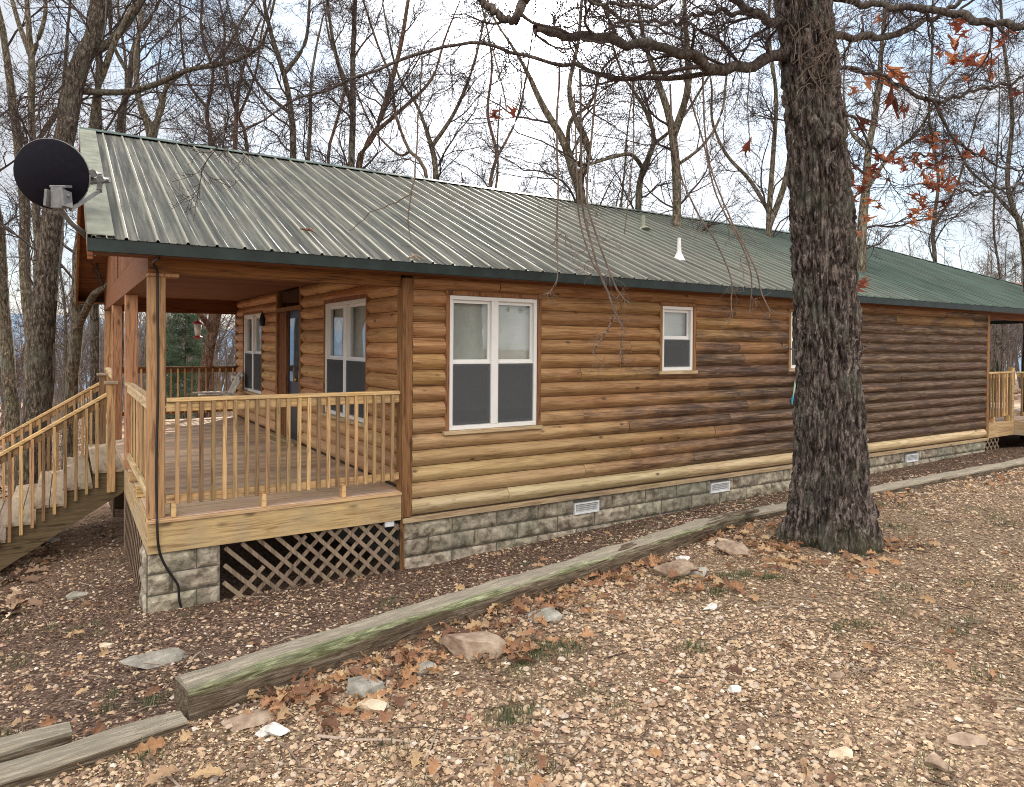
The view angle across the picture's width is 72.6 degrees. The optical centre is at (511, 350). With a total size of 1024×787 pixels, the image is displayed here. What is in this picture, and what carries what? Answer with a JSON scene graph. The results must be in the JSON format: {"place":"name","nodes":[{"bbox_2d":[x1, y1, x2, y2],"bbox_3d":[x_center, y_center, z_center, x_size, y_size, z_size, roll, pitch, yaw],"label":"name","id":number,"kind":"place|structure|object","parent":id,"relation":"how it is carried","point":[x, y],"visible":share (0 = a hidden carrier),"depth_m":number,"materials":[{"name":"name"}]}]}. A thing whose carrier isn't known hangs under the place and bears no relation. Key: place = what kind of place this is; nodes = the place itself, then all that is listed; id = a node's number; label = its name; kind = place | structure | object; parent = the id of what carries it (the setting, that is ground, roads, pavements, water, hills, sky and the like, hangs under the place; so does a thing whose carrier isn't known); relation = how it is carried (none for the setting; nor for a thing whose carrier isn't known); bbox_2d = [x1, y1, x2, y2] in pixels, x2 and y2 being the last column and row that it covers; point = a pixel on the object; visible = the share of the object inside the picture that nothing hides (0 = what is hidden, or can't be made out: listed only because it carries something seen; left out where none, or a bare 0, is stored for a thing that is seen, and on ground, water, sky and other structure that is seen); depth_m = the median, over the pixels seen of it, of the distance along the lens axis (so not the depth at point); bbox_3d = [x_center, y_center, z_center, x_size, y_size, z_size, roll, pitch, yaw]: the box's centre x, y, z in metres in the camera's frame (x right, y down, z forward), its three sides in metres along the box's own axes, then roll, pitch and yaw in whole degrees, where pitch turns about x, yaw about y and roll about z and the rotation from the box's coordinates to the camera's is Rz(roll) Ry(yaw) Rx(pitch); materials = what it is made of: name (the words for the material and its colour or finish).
{"place":"outdoors","nodes":[
{"label":"outdoors","id":0,"kind":"place"},
{"bbox_2d":[0,313,1020,399],"bbox_3d":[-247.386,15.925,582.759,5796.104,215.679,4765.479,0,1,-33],"label":"hills","id":1,"kind":"structure","parent":0,"point":[20,321],"depth_m":1711.63,"materials":[{"name":"plant"}]},
{"bbox_2d":[0,374,1023,786],"bbox_3d":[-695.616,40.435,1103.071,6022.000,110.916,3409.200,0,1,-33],"label":"ground","id":2,"kind":"structure","parent":0,"point":[928,526],"depth_m":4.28,"materials":[{"name":"gravel"}]},
{"bbox_2d":[0,323,24,426],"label":"woodland tree","id":3,"kind":"object","parent":2,"relation":"on","point":[19,383],"visible":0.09,"depth_m":48.32,"materials":[{"name":"brown plant"}]},
{"bbox_2d":[0,273,70,435],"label":"woodland tree","id":4,"kind":"object","parent":2,"relation":"on","point":[18,366],"visible":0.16,"depth_m":32.98,"materials":[{"name":"brown plant"}]},
{"bbox_2d":[0,722,71,762],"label":"landscape timber","id":5,"kind":"object","parent":2,"relation":"on","point":[22,744],"visible":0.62,"depth_m":2.91,"materials":[{"name":"wood"}]},
{"bbox_2d":[0,247,89,404],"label":"woodland tree","id":6,"kind":"object","parent":2,"relation":"on","point":[12,254],"visible":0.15,"depth_m":48.47,"materials":[{"name":"brown plant"}]},
{"bbox_2d":[8,195,101,416],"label":"woodland tree","id":7,"kind":"object","parent":2,"relation":"on","point":[64,349],"visible":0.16,"depth_m":43.26,"materials":[{"name":"brown plant"}]},
{"bbox_2d":[0,0,114,470],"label":"bare tree","id":8,"kind":"object","parent":2,"relation":"on","point":[29,47],"visible":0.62,"depth_m":15.02,"materials":[{"name":"brown plant"}]},
{"bbox_2d":[0,0,120,390],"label":"bare tree","id":9,"kind":"object","parent":2,"relation":"on","point":[26,290],"visible":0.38,"depth_m":16.11,"materials":[{"name":"brown plant"}]},
{"bbox_2d":[56,276,89,372],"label":"woodland tree","id":10,"kind":"object","parent":2,"relation":"on","point":[68,316],"visible":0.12,"depth_m":54.44,"materials":[{"name":"brown plant"}]},
{"bbox_2d":[0,0,146,482],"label":"bare tree","id":11,"kind":"object","parent":2,"relation":"on","point":[10,393],"visible":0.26,"depth_m":16.85,"materials":[{"name":"brown plant"}]},
{"bbox_2d":[66,591,87,599],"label":"rock","id":12,"kind":"object","parent":2,"relation":"on","point":[73,595],"visible":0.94,"depth_m":6.92,"materials":[{"name":"grey stone"}]},
{"bbox_2d":[0,0,162,443],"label":"bare tree","id":13,"kind":"object","parent":2,"relation":"on","point":[94,343],"visible":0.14,"depth_m":16.91,"materials":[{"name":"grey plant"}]},
{"bbox_2d":[0,711,187,786],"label":"landscape timber","id":14,"kind":"object","parent":2,"relation":"on","point":[51,763],"visible":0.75,"depth_m":2.84,"materials":[{"name":"wood"}]},
{"bbox_2d":[92,720,105,734],"bbox_3d":[-1.893,1.736,3.203,0.045,0.058,0.138,0,1,-10],"label":"oak leaf","id":15,"kind":"object","parent":2,"relation":"on","point":[99,727],"visible":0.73,"depth_m":3.21,"materials":[{"name":"brown plant"}]},
{"bbox_2d":[37,0,185,249],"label":"bare tree","id":16,"kind":"object","parent":2,"relation":"on","point":[124,51],"visible":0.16,"depth_m":20.89,"materials":[{"name":"brown plant"}]},
{"bbox_2d":[0,384,232,480],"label":"undergrowth","id":17,"kind":"object","parent":2,"relation":"on","point":[52,421],"visible":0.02,"depth_m":25.69,"materials":[{"name":"plant"}]},
{"bbox_2d":[0,0,243,469],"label":"bare tree","id":18,"kind":"object","parent":2,"relation":"on","point":[79,313],"visible":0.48,"depth_m":13.39,"materials":[{"name":"grey plant"}]},
{"bbox_2d":[129,736,165,755],"bbox_3d":[-1.507,1.637,2.878,0.150,0.059,0.051,0,1,-39],"label":"oak leaf","id":19,"kind":"object","parent":2,"relation":"on","point":[155,744],"visible":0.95,"depth_m":2.90,"materials":[{"name":"brown plant"}]},
{"bbox_2d":[0,0,303,390],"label":"bare tree","id":20,"kind":"object","parent":2,"relation":"on","point":[151,130],"visible":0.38,"depth_m":16.16,"materials":[{"name":"brown plant"}]},
{"bbox_2d":[119,647,187,668],"bbox_3d":[-2.236,1.951,4.371,0.397,0.112,0.134,0,1,-33],"label":"rock","id":21,"kind":"object","parent":2,"relation":"on","point":[166,656],"visible":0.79,"depth_m":4.36,"materials":[{"name":"grey stone"}]},
{"bbox_2d":[63,0,249,418],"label":"bare tree","id":22,"kind":"object","parent":2,"relation":"on","point":[123,64],"visible":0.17,"depth_m":20.08,"materials":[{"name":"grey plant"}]},
{"bbox_2d":[0,0,320,491],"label":"bare tree","id":23,"kind":"object","parent":2,"relation":"on","point":[39,393],"visible":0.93,"depth_m":12.65,"materials":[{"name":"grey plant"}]},
{"bbox_2d":[143,764,178,786],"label":"oak leaf","id":24,"kind":"object","parent":2,"relation":"on","point":[164,771],"visible":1,"depth_m":2.69,"materials":[{"name":"brown plant"}]},
{"bbox_2d":[141,330,183,419],"bbox_3d":[-15.543,1.116,30.907,2.622,4.535,2.870,0,1,-15],"label":"evergreen tree","id":25,"kind":"object","parent":2,"relation":"on","point":[168,366],"visible":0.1,"depth_m":30.85,"materials":[{"name":"green plant"}]},
{"bbox_2d":[165,313,222,419],"bbox_3d":[-12.222,0.786,25.968,3.056,4.972,3.024,0,1,-33],"label":"evergreen tree","id":26,"kind":"object","parent":2,"relation":"on","point":[190,319],"visible":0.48,"depth_m":25.80,"materials":[{"name":"green plant"}]},
{"bbox_2d":[167,314,232,395],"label":"woodland tree","id":27,"kind":"object","parent":2,"relation":"on","point":[216,348],"visible":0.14,"depth_m":46.72,"materials":[{"name":"brown plant"}]},
{"bbox_2d":[126,0,283,417],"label":"bare tree","id":28,"kind":"object","parent":2,"relation":"on","point":[207,116],"visible":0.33,"depth_m":18.03,"materials":[{"name":"brown plant"}]},
{"bbox_2d":[189,763,222,777],"bbox_3d":[-1.196,1.633,2.702,0.077,0.036,0.139,-2,3,-77],"label":"oak leaf","id":29,"kind":"object","parent":2,"relation":"on","point":[208,770],"visible":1,"depth_m":2.71,"materials":[{"name":"brown plant"}]},
{"bbox_2d":[178,314,235,357],"bbox_3d":[-14.645,-0.812,34.528,4.150,9.196,4.264,0,1,-32],"label":"woodland tree","id":30,"kind":"object","parent":2,"relation":"on","point":[221,331],"visible":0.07,"depth_m":34.62,"materials":[{"name":"brown plant"}]},
{"bbox_2d":[136,14,287,417],"bbox_3d":[-6.747,-2.633,16.820,5.590,11.288,4.181,0,1,-33],"label":"bare tree","id":31,"kind":"object","parent":2,"relation":"on","point":[212,326],"visible":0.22,"depth_m":16.56,"materials":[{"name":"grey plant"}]},
{"bbox_2d":[155,0,285,149],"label":"bare tree","id":32,"kind":"object","parent":2,"relation":"on","point":[269,9],"visible":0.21,"depth_m":18.73,"materials":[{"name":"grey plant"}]},
{"bbox_2d":[130,0,356,158],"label":"bare tree","id":33,"kind":"object","parent":2,"relation":"on","point":[283,70],"visible":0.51,"depth_m":16.10,"materials":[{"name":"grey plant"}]},
{"bbox_2d":[220,704,285,731],"bbox_3d":[-1.178,1.682,3.183,0.313,0.046,0.145,0,1,-33],"label":"rock","id":34,"kind":"object","parent":2,"relation":"on","point":[259,716],"visible":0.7,"depth_m":3.16,"materials":[{"name":"beige stone"}]},
{"bbox_2d":[255,725,268,736],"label":"rock","id":35,"kind":"object","parent":2,"relation":"on","point":[261,732],"visible":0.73,"depth_m":3.02,"materials":[{"name":"white stone"}]},
{"bbox_2d":[265,722,289,736],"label":"rock","id":36,"kind":"object","parent":2,"relation":"on","point":[275,729],"visible":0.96,"depth_m":3.02,"materials":[{"name":"white stone"}]},
{"bbox_2d":[255,0,363,166],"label":"bare tree","id":37,"kind":"object","parent":2,"relation":"on","point":[310,116],"visible":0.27,"depth_m":18.32,"materials":[{"name":"brown plant"}]},
{"bbox_2d":[268,0,402,163],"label":"bare tree","id":38,"kind":"object","parent":2,"relation":"on","point":[333,131],"visible":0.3,"depth_m":20.03,"materials":[{"name":"brown plant"}]},
{"bbox_2d":[296,0,414,170],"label":"bare tree","id":39,"kind":"object","parent":2,"relation":"on","point":[351,147],"visible":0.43,"depth_m":14.81,"materials":[{"name":"brown plant"}]},
{"bbox_2d":[347,675,384,697],"bbox_3d":[-0.733,1.658,3.433,0.164,0.090,0.179,1,1,30],"label":"rock","id":40,"kind":"object","parent":2,"relation":"on","point":[362,686],"visible":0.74,"depth_m":3.39,"materials":[{"name":"grey stone"}]},
{"bbox_2d":[356,698,386,712],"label":"rock","id":41,"kind":"object","parent":2,"relation":"on","point":[373,705],"visible":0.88,"depth_m":3.24,"materials":[{"name":"beige stone"}]},
{"bbox_2d":[266,0,505,174],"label":"bare tree","id":42,"kind":"object","parent":2,"relation":"on","point":[371,137],"visible":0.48,"depth_m":15.29,"materials":[{"name":"brown plant"}]},
{"bbox_2d":[309,0,467,182],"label":"bare tree","id":43,"kind":"object","parent":2,"relation":"on","point":[392,96],"visible":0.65,"depth_m":14.54,"materials":[{"name":"brown plant"}]},
{"bbox_2d":[402,662,418,679],"bbox_3d":[-0.517,1.626,3.540,0.084,0.054,0.188,1,1,16],"label":"oak leaf","id":44,"kind":"object","parent":2,"relation":"on","point":[407,673],"visible":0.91,"depth_m":3.54,"materials":[{"name":"brown plant"}]},
{"bbox_2d":[410,750,425,769],"bbox_3d":[-0.389,1.636,2.800,0.071,0.033,0.127,1,1,29],"label":"oak leaf","id":45,"kind":"object","parent":2,"relation":"on","point":[416,755],"visible":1,"depth_m":2.80,"materials":[{"name":"brown plant"}]},
{"bbox_2d":[415,661,434,675],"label":"rock","id":46,"kind":"object","parent":2,"relation":"on","point":[424,664],"visible":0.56,"depth_m":3.61,"materials":[{"name":"grey stone"}]},
{"bbox_2d":[335,0,544,185],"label":"bare tree","id":47,"kind":"object","parent":2,"relation":"on","point":[434,159],"visible":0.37,"depth_m":17.14,"materials":[{"name":"brown plant"}]},
{"bbox_2d":[174,511,745,721],"bbox_3d":[0.328,1.623,5.001,5.148,0.192,0.220,0,1,-44],"label":"landscape timber","id":48,"kind":"object","parent":2,"relation":"on","point":[205,692],"visible":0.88,"depth_m":3.95,"materials":[{"name":"wood"}]},
{"bbox_2d":[725,508,758,515],"bbox_3d":[2.245,1.577,6.781,0.450,0.044,0.111,2,0,-38],"label":"board scrap","id":49,"kind":"object","parent":48,"relation":"on","point":[744,511],"visible":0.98,"depth_m":6.76,"materials":[{"name":"wood"}]},
{"bbox_2d":[439,631,505,659],"bbox_3d":[-0.211,1.646,3.855,0.337,0.171,0.202,1,1,32],"label":"rock","id":50,"kind":"object","parent":2,"relation":"on","point":[467,645],"visible":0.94,"depth_m":3.79,"materials":[{"name":"beige stone"}]},
{"bbox_2d":[465,619,480,628],"bbox_3d":[-0.233,1.632,4.154,0.150,0.041,0.070,0,1,-33],"label":"oak leaf","id":51,"kind":"object","parent":2,"relation":"on","point":[474,623],"visible":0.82,"depth_m":4.17,"materials":[{"name":"brown plant"}]},
{"bbox_2d":[436,154,550,193],"bbox_3d":[-0.795,-1.921,24.700,5.062,10.072,4.906,0,1,-12],"label":"woodland tree","id":52,"kind":"object","parent":2,"relation":"on","point":[508,180],"visible":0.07,"depth_m":24.71,"materials":[{"name":"brown plant"}]},
{"bbox_2d":[437,0,562,192],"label":"bare tree","id":53,"kind":"object","parent":2,"relation":"on","point":[495,142],"visible":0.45,"depth_m":20.17,"materials":[{"name":"brown plant"}]},
{"bbox_2d":[451,77,548,192],"bbox_3d":[-0.698,-3.890,27.221,4.720,14.245,7.132,0,1,-13],"label":"woodland tree","id":54,"kind":"object","parent":2,"relation":"on","point":[496,181],"visible":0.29,"depth_m":27.28,"materials":[{"name":"brown plant"}]},
{"bbox_2d":[0,389,1020,617],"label":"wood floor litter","id":55,"kind":"object","parent":2,"relation":"on","point":[17,605],"visible":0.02,"depth_m":7.96,"materials":[{"name":"brown plant"}]},
{"bbox_2d":[0,500,1021,786],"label":"grass","id":56,"kind":"structure","parent":2,"relation":"on","point":[508,718],"depth_m":3.81,"materials":[{"name":"plant"}]},
{"bbox_2d":[0,221,1022,422],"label":"distant woods","id":57,"kind":"object","parent":2,"relation":"on","point":[1011,353],"visible":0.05,"depth_m":50.69,"materials":[{"name":"plant"}]},
{"bbox_2d":[0,127,1023,612],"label":"log cabin","id":58,"kind":"object","parent":2,"relation":"on","point":[448,397],"visible":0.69,"depth_m":8.59,"materials":[{"name":"wood"}]},
{"bbox_2d":[13,138,110,255],"bbox_3d":[-3.588,-1.244,5.718,0.560,0.884,0.660,1,1,27],"label":"satellite dish","id":59,"kind":"object","parent":58,"relation":"on","point":[54,174],"visible":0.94,"depth_m":5.51,"materials":[{"name":"paint"}]},
{"bbox_2d":[152,257,182,607],"bbox_3d":[-3.049,0.756,6.053,0.202,3.103,0.338,1,1,9],"label":"cable","id":60,"kind":"object","parent":58,"relation":"attached to","point":[156,441],"visible":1,"depth_m":6.12,"materials":[{"name":"black rubber"}]},
{"bbox_2d":[192,320,202,338],"bbox_3d":[-6.386,-0.503,14.152,0.195,0.500,0.200,0,1,-33],"label":"bird feeder","id":61,"kind":"object","parent":58,"relation":"hanging from","point":[197,326],"visible":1,"depth_m":14.10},
{"bbox_2d":[193,372,243,395],"bbox_3d":[-5.759,0.901,13.659,0.827,0.973,0.740,0,1,-33],"label":"slatted chair","id":62,"kind":"object","parent":58,"relation":"on","point":[238,377],"visible":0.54,"depth_m":13.70,"materials":[{"name":"grey wood"}]},
{"bbox_2d":[241,310,264,394],"bbox_3d":[-4.932,0.038,13.355,0.163,1.586,1.660,0,1,-33],"label":"window","id":63,"kind":"structure","parent":58,"relation":"in","point":[252,359],"depth_m":13.33,"materials":[{"name":"white plastic"}]},
{"bbox_2d":[270,286,303,445],"bbox_3d":[-3.603,0.155,11.168,0.200,2.550,1.500,0,1,-33],"label":"door","id":64,"kind":"structure","parent":58,"relation":"in","point":[289,365],"depth_m":11.26,"materials":[{"name":"brown paint"}]},
{"bbox_2d":[321,294,370,427],"bbox_3d":[-2.101,0.105,8.941,0.187,1.586,1.670,0,1,-33],"label":"window","id":65,"kind":"structure","parent":58,"relation":"in","point":[345,371],"depth_m":8.90,"materials":[{"name":"white plastic"}]},
{"bbox_2d":[442,290,542,435],"bbox_3d":[-0.219,0.129,7.997,1.311,1.586,0.163,0,1,-33],"label":"window","id":66,"kind":"structure","parent":58,"relation":"in","point":[492,354],"depth_m":7.97,"materials":[{"name":"white plastic"}]},
{"bbox_2d":[657,302,697,374],"bbox_3d":[2.245,-0.173,9.564,0.732,0.974,0.163,0,1,-33],"label":"window","id":67,"kind":"structure","parent":58,"relation":"in","point":[677,352],"depth_m":9.59,"materials":[{"name":"glass"}]},
{"bbox_2d":[786,309,795,371],"bbox_3d":[4.562,-0.169,11.042,0.730,0.974,0.163,0,1,-33],"label":"window","id":68,"kind":"structure","parent":58,"relation":"in","point":[790,353],"depth_m":10.83,"materials":[{"name":"white plastic"}]},
{"bbox_2d":[0,456,1023,786],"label":"fallen leaves","id":69,"kind":"object","parent":2,"relation":"on","point":[400,652],"visible":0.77,"depth_m":4.02,"materials":[{"name":"brown plant"}]},
{"bbox_2d":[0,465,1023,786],"bbox_3d":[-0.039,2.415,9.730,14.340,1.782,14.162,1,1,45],"label":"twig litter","id":70,"kind":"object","parent":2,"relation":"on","point":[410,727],"visible":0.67,"depth_m":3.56,"materials":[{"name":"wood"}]},
{"bbox_2d":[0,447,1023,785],"bbox_3d":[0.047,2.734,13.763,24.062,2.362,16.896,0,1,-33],"label":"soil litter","id":71,"kind":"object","parent":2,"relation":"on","point":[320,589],"visible":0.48,"depth_m":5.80,"materials":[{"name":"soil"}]},
{"bbox_2d":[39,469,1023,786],"bbox_3d":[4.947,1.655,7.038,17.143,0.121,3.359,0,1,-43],"label":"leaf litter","id":72,"kind":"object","parent":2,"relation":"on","point":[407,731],"visible":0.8,"depth_m":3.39,"materials":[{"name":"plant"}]},
{"bbox_2d":[536,753,550,772],"bbox_3d":[0.114,1.625,2.760,0.064,0.030,0.116,1,1,29],"label":"oak leaf","id":73,"kind":"object","parent":2,"relation":"on","point":[541,761],"visible":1,"depth_m":2.76,"materials":[{"name":"brown plant"}]},
{"bbox_2d":[527,607,562,623],"bbox_3d":[0.191,1.653,4.334,0.191,0.076,0.192,0,1,-33],"label":"rock","id":74,"kind":"object","parent":2,"relation":"on","point":[550,614],"visible":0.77,"depth_m":4.31,"materials":[{"name":"grey stone"}]},
{"bbox_2d":[422,0,733,215],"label":"bare tree","id":75,"kind":"object","parent":2,"relation":"on","point":[567,151],"visible":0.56,"depth_m":13.81,"materials":[{"name":"grey plant"}]},
{"bbox_2d":[169,0,1023,555],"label":"oak tree","id":76,"kind":"object","parent":2,"relation":"on","point":[831,506],"visible":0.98,"depth_m":5.81,"materials":[{"name":"brown plant"}]},
{"bbox_2d":[574,73,689,216],"bbox_3d":[4.034,-3.534,27.354,5.092,13.378,5.233,1,1,44],"label":"woodland tree","id":77,"kind":"object","parent":2,"relation":"on","point":[623,181],"visible":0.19,"depth_m":26.30,"materials":[{"name":"brown plant"}]},
{"bbox_2d":[532,1,744,222],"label":"bare tree","id":78,"kind":"object","parent":2,"relation":"on","point":[639,196],"visible":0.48,"depth_m":14.63,"materials":[{"name":"brown plant"}]},
{"bbox_2d":[558,0,779,233],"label":"bare tree","id":79,"kind":"object","parent":2,"relation":"on","point":[677,124],"visible":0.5,"depth_m":13.87,"materials":[{"name":"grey plant"}]},
{"bbox_2d":[653,559,694,577],"bbox_3d":[1.207,1.641,5.192,0.309,0.174,0.126,1,1,8],"label":"rock","id":80,"kind":"object","parent":2,"relation":"on","point":[681,567],"visible":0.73,"depth_m":5.14,"materials":[{"name":"beige stone"}]},
{"bbox_2d":[687,567,707,576],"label":"rock","id":81,"kind":"object","parent":2,"relation":"on","point":[703,569],"visible":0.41,"depth_m":5.19,"materials":[{"name":"grey stone"}]},
{"bbox_2d":[703,602,716,609],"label":"rock","id":82,"kind":"object","parent":2,"relation":"on","point":[711,606],"visible":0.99,"depth_m":4.49,"materials":[{"name":"white stone"}]},
{"bbox_2d":[706,537,728,545],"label":"rock","id":83,"kind":"object","parent":2,"relation":"on","point":[711,542],"visible":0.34,"depth_m":6.01,"materials":[{"name":"beige stone"}]},
{"bbox_2d":[715,540,750,555],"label":"rock","id":84,"kind":"object","parent":2,"relation":"on","point":[732,547],"visible":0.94,"depth_m":5.73,"materials":[{"name":"beige stone"}]},
{"bbox_2d":[727,685,741,692],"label":"rock","id":85,"kind":"object","parent":2,"relation":"on","point":[733,688],"visible":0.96,"depth_m":3.39,"materials":[{"name":"white stone"}]},
{"bbox_2d":[700,0,896,237],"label":"bare tree","id":86,"kind":"object","parent":2,"relation":"on","point":[771,215],"visible":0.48,"depth_m":15.99,"materials":[{"name":"brown plant"}]},
{"bbox_2d":[829,671,844,679],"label":"rock","id":87,"kind":"object","parent":2,"relation":"on","point":[838,675],"visible":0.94,"depth_m":3.50,"materials":[{"name":"beige stone"}]},
{"bbox_2d":[828,746,852,758],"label":"rock","id":88,"kind":"object","parent":2,"relation":"on","point":[841,752],"visible":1,"depth_m":2.83,"materials":[{"name":"beige stone"}]},
{"bbox_2d":[853,130,908,249],"bbox_3d":[16.771,-4.591,35.980,6.918,15.753,4.578,1,1,35],"label":"woodland tree","id":89,"kind":"object","parent":2,"relation":"on","point":[888,141],"visible":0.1,"depth_m":33.91,"materials":[{"name":"brown plant"}]},
{"bbox_2d":[772,0,993,272],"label":"bare tree","id":90,"kind":"object","parent":2,"relation":"on","point":[862,245],"visible":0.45,"depth_m":14.16,"materials":[{"name":"brown plant"}]},
{"bbox_2d":[745,457,1023,521],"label":"landscape timber","id":91,"kind":"object","parent":2,"relation":"on","point":[774,510],"visible":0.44,"depth_m":8.74,"materials":[{"name":"wood"}]},
{"bbox_2d":[924,752,952,772],"bbox_3d":[1.684,1.623,2.747,0.101,0.053,0.096,0,1,-33],"label":"rock","id":92,"kind":"object","parent":2,"relation":"on","point":[936,760],"visible":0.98,"depth_m":2.73,"materials":[{"name":"beige stone"}]},
{"bbox_2d":[865,0,1016,261],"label":"bare tree","id":93,"kind":"object","parent":2,"relation":"on","point":[933,253],"visible":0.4,"depth_m":22.10,"materials":[{"name":"brown plant"}]},
{"bbox_2d":[902,0,1023,439],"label":"bare tree","id":94,"kind":"object","parent":2,"relation":"on","point":[1014,214],"visible":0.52,"depth_m":17.16,"materials":[{"name":"brown plant"}]},
{"bbox_2d":[947,732,989,745],"bbox_3d":[1.919,1.639,2.938,0.194,0.047,0.082,0,1,-1],"label":"rock","id":95,"kind":"object","parent":2,"relation":"on","point":[962,738],"visible":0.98,"depth_m":2.92,"materials":[{"name":"beige stone"}]},
{"bbox_2d":[957,33,1023,396],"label":"bare tree","id":96,"kind":"object","parent":2,"relation":"on","point":[995,251],"visible":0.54,"depth_m":23.95,"materials":[{"name":"brown plant"}]},
{"bbox_2d":[989,361,1005,389],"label":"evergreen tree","id":97,"kind":"object","parent":2,"relation":"on","point":[991,370],"visible":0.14,"depth_m":47.85,"materials":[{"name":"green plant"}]},
{"bbox_2d":[983,228,1022,371],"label":"woodland tree","id":98,"kind":"object","parent":2,"relation":"on","point":[1002,346],"visible":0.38,"depth_m":45.91,"materials":[{"name":"brown plant"}]},
{"bbox_2d":[985,248,1021,279],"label":"woodland tree","id":99,"kind":"object","parent":2,"relation":"on","point":[1004,266],"visible":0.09,"depth_m":51.33,"materials":[{"name":"brown plant"}]},
{"bbox_2d":[991,193,1023,280],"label":"woodland tree","id":100,"kind":"object","parent":2,"relation":"on","point":[1020,275],"visible":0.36,"depth_m":48.46,"materials":[{"name":"brown plant"}]},
{"bbox_2d":[0,0,1023,328],"label":"sky","id":101,"kind":"structure","parent":0,"point":[757,220],"materials":[{"name":"white"}]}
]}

